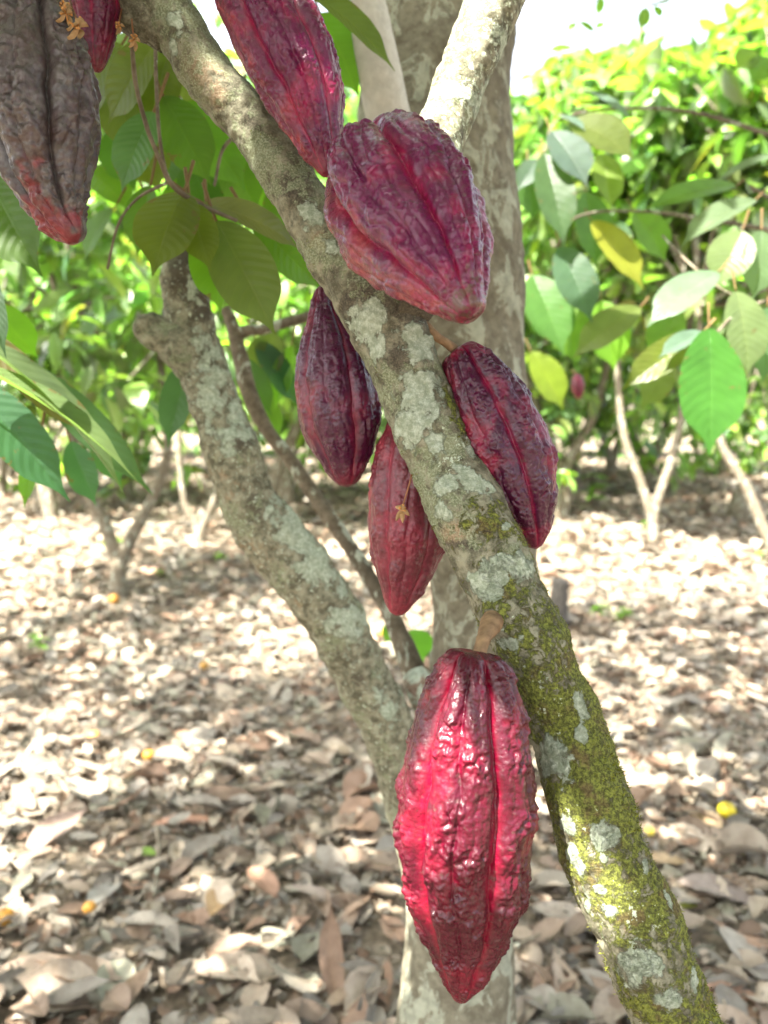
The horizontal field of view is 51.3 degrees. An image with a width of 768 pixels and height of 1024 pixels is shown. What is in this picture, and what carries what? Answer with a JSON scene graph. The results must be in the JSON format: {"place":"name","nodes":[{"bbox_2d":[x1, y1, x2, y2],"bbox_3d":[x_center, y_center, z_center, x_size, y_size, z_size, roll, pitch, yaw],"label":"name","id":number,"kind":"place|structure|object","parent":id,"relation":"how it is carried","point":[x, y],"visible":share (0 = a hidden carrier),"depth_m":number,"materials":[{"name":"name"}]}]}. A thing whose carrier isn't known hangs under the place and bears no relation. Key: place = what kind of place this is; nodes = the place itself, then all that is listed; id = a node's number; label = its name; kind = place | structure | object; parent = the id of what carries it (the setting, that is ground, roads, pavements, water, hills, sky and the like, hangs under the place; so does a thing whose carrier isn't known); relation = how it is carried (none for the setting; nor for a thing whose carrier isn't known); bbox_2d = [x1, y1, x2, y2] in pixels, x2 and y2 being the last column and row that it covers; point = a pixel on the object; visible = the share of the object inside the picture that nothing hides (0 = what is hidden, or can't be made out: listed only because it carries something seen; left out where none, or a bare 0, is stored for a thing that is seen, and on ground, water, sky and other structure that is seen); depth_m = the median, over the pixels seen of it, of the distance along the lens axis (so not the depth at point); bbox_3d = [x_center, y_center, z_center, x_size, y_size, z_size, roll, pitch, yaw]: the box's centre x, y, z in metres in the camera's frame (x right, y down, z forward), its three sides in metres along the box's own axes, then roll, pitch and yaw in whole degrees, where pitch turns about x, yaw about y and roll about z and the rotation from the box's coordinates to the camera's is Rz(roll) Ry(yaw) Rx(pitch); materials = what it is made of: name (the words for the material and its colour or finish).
{"place":"outdoors","nodes":[
{"label":"outdoors","id":0,"kind":"place"},
{"bbox_2d":[0,419,767,1023],"bbox_3d":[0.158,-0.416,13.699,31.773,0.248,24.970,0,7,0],"label":"leaf litter","id":1,"kind":"object","parent":0,"point":[738,831],"visible":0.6,"depth_m":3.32,"materials":[{"name":"plant"}]},
{"bbox_2d":[0,967,26,1002],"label":"fallen leaf","id":2,"kind":"object","parent":1,"relation":"on","point":[11,984],"visible":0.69,"depth_m":1.92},
{"bbox_2d":[11,782,34,808],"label":"fallen leaf","id":3,"kind":"object","parent":1,"relation":"on","point":[21,796],"visible":1,"depth_m":2.80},
{"bbox_2d":[0,278,52,495],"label":"cacao tree","id":4,"kind":"object","parent":1,"relation":"on","point":[4,484],"visible":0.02,"depth_m":12.82,"materials":[{"name":"green plant"}]},
{"bbox_2d":[10,988,48,1015],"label":"fallen leaf","id":5,"kind":"object","parent":1,"relation":"on","point":[27,1005],"visible":0.98,"depth_m":1.82,"materials":[{"name":"plant"}]},
{"bbox_2d":[0,952,60,977],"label":"fallen leaf","id":6,"kind":"object","parent":1,"relation":"on","point":[29,963],"visible":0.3,"depth_m":1.98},
{"bbox_2d":[26,809,87,849],"bbox_3d":[-1.056,1.030,2.602,0.099,0.061,0.213,6,9,39],"label":"fallen leaf","id":7,"kind":"object","parent":1,"relation":"on","point":[47,829],"visible":0.98,"depth_m":2.60,"materials":[{"name":"plant"}]},
{"bbox_2d":[1,159,148,519],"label":"cacao tree","id":8,"kind":"object","parent":1,"relation":"on","point":[48,499],"visible":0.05,"depth_m":10.19,"materials":[{"name":"green plant"}]},
{"bbox_2d":[0,287,153,507],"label":"cacao tree","id":9,"kind":"object","parent":1,"relation":"on","point":[29,454],"visible":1,"depth_m":0.83,"materials":[{"name":"green plant"}]},
{"bbox_2d":[1,270,154,512],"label":"cacao tree","id":10,"kind":"object","parent":1,"relation":"on","point":[36,505],"visible":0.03,"depth_m":10.95,"materials":[{"name":"green plant"}]},
{"bbox_2d":[47,976,113,1003],"bbox_3d":[-0.708,1.106,1.856,0.166,0.046,0.066,0,7,0],"label":"fallen leaf","id":11,"kind":"object","parent":1,"relation":"on","point":[65,993],"visible":0.92,"depth_m":1.87,"materials":[{"name":"plant"}]},
{"bbox_2d":[87,882,120,903],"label":"fallen leaf","id":12,"kind":"object","parent":1,"relation":"on","point":[98,893],"visible":0.98,"depth_m":2.29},
{"bbox_2d":[92,861,123,871],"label":"fallen leaf","id":13,"kind":"object","parent":1,"relation":"on","point":[101,865],"visible":0.89,"depth_m":2.38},
{"bbox_2d":[100,982,130,1010],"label":"fallen leaf","id":14,"kind":"object","parent":1,"relation":"on","point":[120,995],"visible":1,"depth_m":1.84,"materials":[{"name":"plant"}]},
{"bbox_2d":[97,959,135,1022],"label":"fallen leaf","id":15,"kind":"object","parent":1,"relation":"on","point":[125,968],"visible":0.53,"depth_m":1.94,"materials":[{"name":"plant"}]},
{"bbox_2d":[50,360,198,442],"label":"cacao tree","id":16,"kind":"object","parent":1,"relation":"on","point":[187,427],"visible":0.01,"depth_m":16.96,"materials":[{"name":"green plant"}]},
{"bbox_2d":[0,181,249,597],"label":"cacao tree","id":17,"kind":"object","parent":1,"relation":"on","point":[66,294],"visible":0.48,"depth_m":5.67,"materials":[{"name":"green plant"}]},
{"bbox_2d":[101,958,153,1020],"bbox_3d":[-0.595,1.106,1.858,0.060,0.066,0.153,5,9,35],"label":"fallen leaf","id":18,"kind":"object","parent":1,"relation":"on","point":[136,982],"visible":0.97,"depth_m":1.88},
{"bbox_2d":[125,777,147,795],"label":"fallen leaf","id":19,"kind":"object","parent":1,"relation":"on","point":[138,783],"visible":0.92,"depth_m":2.90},
{"bbox_2d":[46,182,227,503],"bbox_3d":[-3.668,-2.964,11.597,4.372,7.096,3.126,0,7,0],"label":"cacao tree","id":20,"kind":"object","parent":1,"relation":"on","point":[143,458],"visible":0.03,"depth_m":11.70,"materials":[{"name":"green plant"}]},
{"bbox_2d":[125,921,154,941],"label":"fallen leaf","id":21,"kind":"object","parent":1,"relation":"on","point":[143,932],"visible":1,"depth_m":2.10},
{"bbox_2d":[120,852,172,873],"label":"fallen leaf","id":22,"kind":"object","parent":1,"relation":"on","point":[141,866],"visible":1,"depth_m":2.39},
{"bbox_2d":[121,910,175,926],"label":"fallen leaf","id":23,"kind":"object","parent":1,"relation":"on","point":[158,918],"visible":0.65,"depth_m":2.13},
{"bbox_2d":[143,944,165,959],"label":"fallen leaf","id":24,"kind":"object","parent":1,"relation":"on","point":[157,951],"visible":1,"depth_m":2.00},
{"bbox_2d":[152,824,160,896],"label":"dry twig","id":25,"kind":"object","parent":1,"relation":"on","point":[158,848],"visible":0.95,"depth_m":2.46,"materials":[{"name":"wood"}]},
{"bbox_2d":[154,785,174,804],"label":"fallen leaf","id":26,"kind":"object","parent":1,"relation":"on","point":[159,794],"visible":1,"depth_m":2.84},
{"bbox_2d":[142,412,199,456],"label":"cacao tree","id":27,"kind":"object","parent":1,"relation":"on","point":[196,447],"depth_m":21.75,"materials":[{"name":"green plant"}]},
{"bbox_2d":[150,888,196,905],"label":"fallen leaf","id":28,"kind":"object","parent":1,"relation":"on","point":[173,894],"visible":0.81,"depth_m":2.26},
{"bbox_2d":[161,1011,188,1023],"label":"fallen leaf","id":29,"kind":"object","parent":1,"relation":"on","point":[172,1017],"visible":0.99,"depth_m":1.82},
{"bbox_2d":[35,185,316,543],"bbox_3d":[-1.942,-1.534,8.643,3.298,3.805,2.629,-2,8,-18],"label":"cacao tree","id":30,"kind":"object","parent":1,"relation":"on","point":[288,302],"visible":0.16,"depth_m":8.43,"materials":[{"name":"green plant"}]},
{"bbox_2d":[169,857,192,876],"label":"fallen leaf","id":31,"kind":"object","parent":1,"relation":"on","point":[179,865],"visible":1,"depth_m":2.40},
{"bbox_2d":[165,924,201,936],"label":"fallen leaf","id":32,"kind":"object","parent":1,"relation":"on","point":[182,928],"visible":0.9,"depth_m":2.08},
{"bbox_2d":[164,957,208,984],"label":"fallen leaf","id":33,"kind":"object","parent":1,"relation":"on","point":[174,975],"visible":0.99,"depth_m":1.95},
{"bbox_2d":[152,814,223,824],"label":"fallen leaf","id":34,"kind":"object","parent":1,"relation":"on","point":[192,818],"visible":0.71,"depth_m":2.70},
{"bbox_2d":[178,793,224,807],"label":"fallen leaf","id":35,"kind":"object","parent":1,"relation":"on","point":[204,799],"visible":1,"depth_m":2.77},
{"bbox_2d":[181,834,222,858],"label":"fallen leaf","id":36,"kind":"object","parent":1,"relation":"on","point":[195,847],"visible":0.76,"depth_m":2.48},
{"bbox_2d":[205,889,238,915],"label":"fallen leaf","id":37,"kind":"object","parent":1,"relation":"on","point":[213,905],"visible":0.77,"depth_m":2.22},
{"bbox_2d":[206,933,261,951],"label":"fallen leaf","id":38,"kind":"object","parent":1,"relation":"on","point":[228,942],"visible":0.99,"depth_m":2.05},
{"bbox_2d":[118,51,359,493],"bbox_3d":[-1.354,-2.548,9.356,3.570,5.637,3.082,-4,8,-27],"label":"cacao tree","id":39,"kind":"object","parent":1,"relation":"on","point":[275,471],"visible":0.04,"depth_m":9.62,"materials":[{"name":"green plant"}]},
{"bbox_2d":[223,794,254,807],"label":"fallen leaf","id":40,"kind":"object","parent":1,"relation":"on","point":[242,798],"visible":0.9,"depth_m":2.81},
{"bbox_2d":[196,950,298,980],"bbox_3d":[-0.332,1.128,1.967,0.255,0.052,0.104,0,7,0],"label":"fallen leaf","id":41,"kind":"object","parent":1,"relation":"on","point":[218,963],"visible":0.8,"depth_m":1.97,"materials":[{"name":"plant"}]},
{"bbox_2d":[218,1006,276,1023],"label":"fallen leaf","id":42,"kind":"object","parent":1,"relation":"on","point":[250,1015],"visible":0.87,"depth_m":1.78,"materials":[{"name":"plant"}]},
{"bbox_2d":[161,2,355,504],"bbox_3d":[-1.218,-3.422,11.367,4.208,6.859,3.050,0,7,0],"label":"cacao tree","id":43,"kind":"object","parent":1,"relation":"on","point":[287,487],"visible":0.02,"depth_m":11.71,"materials":[{"name":"green plant"}]},
{"bbox_2d":[247,866,278,897],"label":"fallen leaf","id":44,"kind":"object","parent":1,"relation":"on","point":[265,879],"visible":0.95,"depth_m":2.35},
{"bbox_2d":[260,824,285,838],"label":"fallen leaf","id":45,"kind":"object","parent":1,"relation":"on","point":[267,830],"visible":1,"depth_m":2.57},
{"bbox_2d":[273,1000,299,1023],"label":"fallen leaf","id":46,"kind":"object","parent":1,"relation":"on","point":[283,1015],"visible":1,"depth_m":1.78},
{"bbox_2d":[82,0,538,1023],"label":"cacao tree","id":47,"kind":"object","parent":1,"relation":"on","point":[390,54],"visible":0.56,"depth_m":1.04,"materials":[{"name":"grey plant"}]},
{"bbox_2d":[282,998,338,1023],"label":"fallen leaf","id":48,"kind":"object","parent":1,"relation":"on","point":[313,1011],"visible":1,"depth_m":1.80,"materials":[{"name":"plant"}]},
{"bbox_2d":[290,884,340,910],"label":"fallen leaf","id":49,"kind":"object","parent":1,"relation":"on","point":[319,892],"visible":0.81,"depth_m":2.23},
{"bbox_2d":[305,888,330,916],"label":"fallen leaf","id":50,"kind":"object","parent":1,"relation":"on","point":[322,905],"visible":0.87,"depth_m":2.20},
{"bbox_2d":[319,902,343,995],"bbox_3d":[-0.126,1.057,1.915,0.063,0.188,0.125,0,7,0],"label":"fallen leaf","id":51,"kind":"object","parent":1,"relation":"on","point":[331,952],"visible":0.98,"depth_m":1.94,"materials":[{"name":"plant"}]},
{"bbox_2d":[325,986,345,1005],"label":"fallen leaf","id":52,"kind":"object","parent":1,"relation":"on","point":[337,996],"visible":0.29,"depth_m":1.87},
{"bbox_2d":[338,900,360,940],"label":"fallen leaf","id":53,"kind":"object","parent":1,"relation":"on","point":[350,919],"visible":0.66,"depth_m":2.14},
{"bbox_2d":[340,873,359,894],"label":"fallen leaf","id":54,"kind":"object","parent":1,"relation":"on","point":[347,881],"visible":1,"depth_m":2.31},
{"bbox_2d":[337,959,384,974],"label":"fallen leaf","id":55,"kind":"object","parent":1,"relation":"on","point":[351,965],"visible":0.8,"depth_m":1.92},
{"bbox_2d":[0,0,727,1023],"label":"cacao tree","id":56,"kind":"object","parent":1,"relation":"on","point":[178,90],"visible":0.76,"depth_m":0.56,"materials":[{"name":"grey plant"}]},
{"bbox_2d":[0,0,101,244],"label":"cacao pod","id":57,"kind":"object","parent":56,"relation":"hanging from","point":[50,124],"visible":0.96,"depth_m":0.49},
{"bbox_2d":[68,0,121,72],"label":"cacao pod","id":58,"kind":"object","parent":56,"relation":"hanging from","point":[100,17],"visible":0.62,"depth_m":0.57,"materials":[{"name":"plant"}]},
{"bbox_2d":[215,0,345,176],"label":"cacao pod","id":59,"kind":"object","parent":56,"relation":"attached to","point":[286,52],"visible":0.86,"depth_m":0.54,"materials":[{"name":"plant"}]},
{"bbox_2d":[294,286,381,486],"bbox_3d":[-0.036,-0.099,0.629,0.068,0.158,0.070,0,7,0],"label":"cacao pod","id":60,"kind":"object","parent":56,"relation":"hanging from","point":[339,409],"visible":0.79,"depth_m":0.61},
{"bbox_2d":[367,422,444,615],"bbox_3d":[0.020,0.001,0.619,0.065,0.159,0.067,0,7,0],"label":"cacao pod","id":61,"kind":"object","parent":56,"relation":"hanging from","point":[407,554],"visible":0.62,"depth_m":0.60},
{"bbox_2d":[323,108,493,323],"bbox_3d":[0.013,-0.181,0.489,0.103,0.142,0.150,0,7,0],"label":"cacao pod","id":62,"kind":"object","parent":56,"relation":"hanging from","point":[405,216],"visible":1,"depth_m":0.45,"materials":[{"name":"plant"}]},
{"bbox_2d":[392,610,538,1003],"bbox_3d":[0.048,0.182,0.499,0.087,0.235,0.116,0,7,0],"label":"cacao pod","id":63,"kind":"object","parent":56,"relation":"hanging from","point":[465,827],"visible":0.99,"depth_m":0.46,"materials":[{"name":"plant"}]},
{"bbox_2d":[427,321,558,548],"bbox_3d":[0.078,-0.058,0.580,0.100,0.167,0.069,5,9,36],"label":"cacao pod","id":64,"kind":"object","parent":56,"relation":"hanging from","point":[512,444],"visible":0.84,"depth_m":0.55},
{"bbox_2d":[357,958,381,1020],"bbox_3d":[-0.036,1.103,1.824,0.037,0.082,0.159,2,8,18],"label":"fallen leaf","id":65,"kind":"object","parent":1,"relation":"on","point":[373,980],"visible":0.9,"depth_m":1.85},
{"bbox_2d":[364,1004,385,1023],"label":"fallen leaf","id":66,"kind":"object","parent":1,"relation":"on","point":[377,1014],"visible":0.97,"depth_m":1.80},
{"bbox_2d":[372,834,395,851],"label":"fallen leaf","id":67,"kind":"object","parent":1,"relation":"on","point":[386,843],"visible":0.57,"depth_m":2.47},
{"bbox_2d":[377,978,400,1007],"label":"fallen leaf","id":68,"kind":"object","parent":1,"relation":"on","point":[394,988],"visible":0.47,"depth_m":1.88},
{"bbox_2d":[344,85,582,465],"bbox_3d":[0.848,-3.286,12.069,4.218,6.998,3.286,4,8,27],"label":"cacao tree","id":69,"kind":"object","parent":1,"relation":"on","point":[384,421],"visible":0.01,"depth_m":11.84,"materials":[{"name":"green plant"}]},
{"bbox_2d":[516,995,537,1023],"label":"fallen leaf","id":70,"kind":"object","parent":1,"relation":"on","point":[529,1010],"visible":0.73,"depth_m":1.83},
{"bbox_2d":[524,984,556,1013],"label":"fallen leaf","id":71,"kind":"object","parent":1,"relation":"on","point":[543,990],"visible":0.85,"depth_m":1.87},
{"bbox_2d":[531,917,567,939],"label":"fallen leaf","id":72,"kind":"object","parent":1,"relation":"on","point":[549,927],"visible":1,"depth_m":2.09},
{"bbox_2d":[533,966,576,992],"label":"fallen leaf","id":73,"kind":"object","parent":1,"relation":"on","point":[563,987],"visible":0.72,"depth_m":1.92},
{"bbox_2d":[550,577,569,626],"bbox_3d":[1.111,0.611,5.095,0.141,0.397,0.151,0,7,0],"label":"tree stump","id":74,"kind":"object","parent":1,"relation":"on","point":[559,595],"visible":0.63,"depth_m":5.04,"materials":[{"name":"grey wood"}]},
{"bbox_2d":[533,901,591,931],"bbox_3d":[0.518,1.110,2.167,0.237,0.049,0.090,3,8,25],"label":"fallen leaf","id":75,"kind":"object","parent":1,"relation":"on","point":[556,908],"visible":0.45,"depth_m":2.20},
{"bbox_2d":[564,911,587,935],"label":"fallen leaf","id":76,"kind":"object","parent":1,"relation":"on","point":[576,923],"visible":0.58,"depth_m":2.11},
{"bbox_2d":[511,20,653,419],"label":"cacao tree","id":77,"kind":"object","parent":1,"relation":"on","point":[640,38],"visible":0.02,"depth_m":10.53,"materials":[{"name":"green plant"}]},
{"bbox_2d":[521,209,647,461],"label":"cacao tree","id":78,"kind":"object","parent":1,"relation":"on","point":[597,367],"visible":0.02,"depth_m":12.38,"materials":[{"name":"green plant"}]},
{"bbox_2d":[576,966,612,994],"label":"fallen leaf","id":79,"kind":"object","parent":1,"relation":"on","point":[594,973],"visible":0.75,"depth_m":1.91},
{"bbox_2d":[580,472,609,511],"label":"seedling","id":80,"kind":"object","parent":1,"relation":"on","point":[590,496],"visible":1,"depth_m":10.93,"materials":[{"name":"green plant"}]},
{"bbox_2d":[521,46,677,492],"bbox_3d":[3.162,-3.997,13.831,4.548,7.383,2.721,0,7,0],"label":"cacao tree","id":81,"kind":"object","parent":1,"relation":"on","point":[577,479],"depth_m":13.51,"materials":[{"name":"green plant"}]},
{"bbox_2d":[588,973,623,1008],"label":"fallen leaf","id":82,"kind":"object","parent":1,"relation":"on","point":[601,984],"visible":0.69,"depth_m":1.88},
{"bbox_2d":[588,984,625,1023],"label":"fallen leaf","id":83,"kind":"object","parent":1,"relation":"on","point":[602,1006],"visible":0.43,"depth_m":1.84,"materials":[{"name":"plant"}]},
{"bbox_2d":[514,80,720,518],"bbox_3d":[2.214,-2.468,10.038,4.081,5.977,2.562,0,7,0],"label":"cacao tree","id":84,"kind":"object","parent":1,"relation":"on","point":[566,484],"visible":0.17,"depth_m":10.09,"materials":[{"name":"green plant"}]},
{"bbox_2d":[571,369,584,398],"bbox_3d":[0.702,-0.464,2.900,0.051,0.107,0.048,0,7,0],"label":"cacao pod","id":85,"kind":"object","parent":84,"relation":"hanging from","point":[577,384],"visible":1,"depth_m":2.88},
{"bbox_2d":[548,315,720,475],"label":"cacao tree","id":86,"kind":"object","parent":1,"relation":"on","point":[611,462],"visible":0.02,"depth_m":16.45,"materials":[{"name":"green plant"}]},
{"bbox_2d":[510,8,760,541],"bbox_3d":[3.044,-2.449,8.698,4.050,5.611,2.890,0,7,0],"label":"cacao tree","id":87,"kind":"object","parent":1,"relation":"on","point":[562,92],"visible":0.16,"depth_m":8.36,"materials":[{"name":"green plant"}]},
{"bbox_2d":[604,341,677,460],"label":"cacao tree","id":88,"kind":"object","parent":1,"relation":"on","point":[653,437],"visible":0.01,"depth_m":21.54,"materials":[{"name":"green plant"}]},
{"bbox_2d":[516,0,767,455],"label":"cacao tree","id":89,"kind":"object","parent":1,"relation":"on","point":[564,315],"visible":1,"depth_m":1.86,"materials":[{"name":"green plant"}]},
{"bbox_2d":[528,0,767,550],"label":"cacao tree","id":90,"kind":"object","parent":1,"relation":"on","point":[659,272],"visible":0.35,"depth_m":7.30,"materials":[{"name":"green plant"}]},
{"bbox_2d":[555,248,743,493],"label":"cacao tree","id":91,"kind":"object","parent":1,"relation":"on","point":[647,462],"visible":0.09,"depth_m":12.89,"materials":[{"name":"green plant"}]},
{"bbox_2d":[652,852,685,863],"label":"fallen leaf","id":92,"kind":"object","parent":1,"relation":"on","point":[659,857],"visible":0.66,"depth_m":2.46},
{"bbox_2d":[597,4,767,243],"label":"cacao tree","id":93,"kind":"object","parent":1,"relation":"on","point":[726,95],"visible":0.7,"depth_m":6.59,"materials":[{"name":"green plant"}]},
{"bbox_2d":[682,909,704,927],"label":"fallen leaf","id":94,"kind":"object","parent":1,"relation":"on","point":[693,920],"visible":0.33,"depth_m":2.14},
{"bbox_2d":[628,299,767,475],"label":"cacao tree","id":95,"kind":"object","parent":1,"relation":"on","point":[745,420],"visible":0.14,"depth_m":17.00,"materials":[{"name":"green plant"}]},
{"bbox_2d":[688,889,713,908],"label":"fallen leaf","id":96,"kind":"object","parent":1,"relation":"on","point":[702,895],"visible":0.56,"depth_m":2.27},
{"bbox_2d":[688,810,722,828],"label":"fallen leaf","id":97,"kind":"object","parent":1,"relation":"on","point":[710,820],"visible":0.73,"depth_m":2.69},
{"bbox_2d":[678,873,748,903],"bbox_3d":[0.959,1.077,2.265,0.221,0.051,0.116,0,7,0],"label":"fallen leaf","id":98,"kind":"object","parent":1,"relation":"on","point":[703,882],"visible":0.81,"depth_m":2.28,"materials":[{"name":"plant"}]},
{"bbox_2d":[714,839,735,875],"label":"fallen leaf","id":99,"kind":"object","parent":1,"relation":"on","point":[719,845],"visible":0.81,"depth_m":2.46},
{"bbox_2d":[717,802,736,819],"bbox_3d":[1.169,1.017,2.727,0.063,0.062,0.062,0,7,0],"label":"fallen fruit","id":100,"kind":"object","parent":1,"relation":"on","point":[725,810],"visible":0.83,"depth_m":2.71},
{"bbox_2d":[715,983,748,1023],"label":"fallen leaf","id":101,"kind":"object","parent":1,"relation":"on","point":[729,996],"visible":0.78,"depth_m":1.84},
{"bbox_2d":[706,972,757,988],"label":"fallen leaf","id":102,"kind":"object","parent":1,"relation":"on","point":[733,980],"visible":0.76,"depth_m":1.92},
{"bbox_2d":[707,981,759,1023],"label":"fallen leaf","id":103,"kind":"object","parent":1,"relation":"on","point":[751,1012],"visible":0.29,"depth_m":1.89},
{"bbox_2d":[714,964,752,983],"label":"fallen leaf","id":104,"kind":"object","parent":1,"relation":"on","point":[733,970],"visible":1,"depth_m":1.93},
{"bbox_2d":[726,948,765,967],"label":"fallen leaf","id":105,"kind":"object","parent":1,"relation":"on","point":[750,958],"visible":0.8,"depth_m":1.98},
{"bbox_2d":[726,483,765,520],"bbox_3d":[4.685,-0.097,10.359,0.431,0.551,0.448,0,7,0],"label":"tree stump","id":106,"kind":"object","parent":1,"relation":"on","point":[738,508],"visible":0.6,"depth_m":10.23,"materials":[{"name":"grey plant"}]},
{"bbox_2d":[743,964,767,979],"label":"fallen leaf","id":107,"kind":"object","parent":1,"relation":"on","point":[760,973],"visible":0.5,"depth_m":1.93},
{"bbox_2d":[49,0,767,418],"label":"sky","id":108,"kind":"structure","parent":0,"point":[541,25],"materials":[{"name":"white"}]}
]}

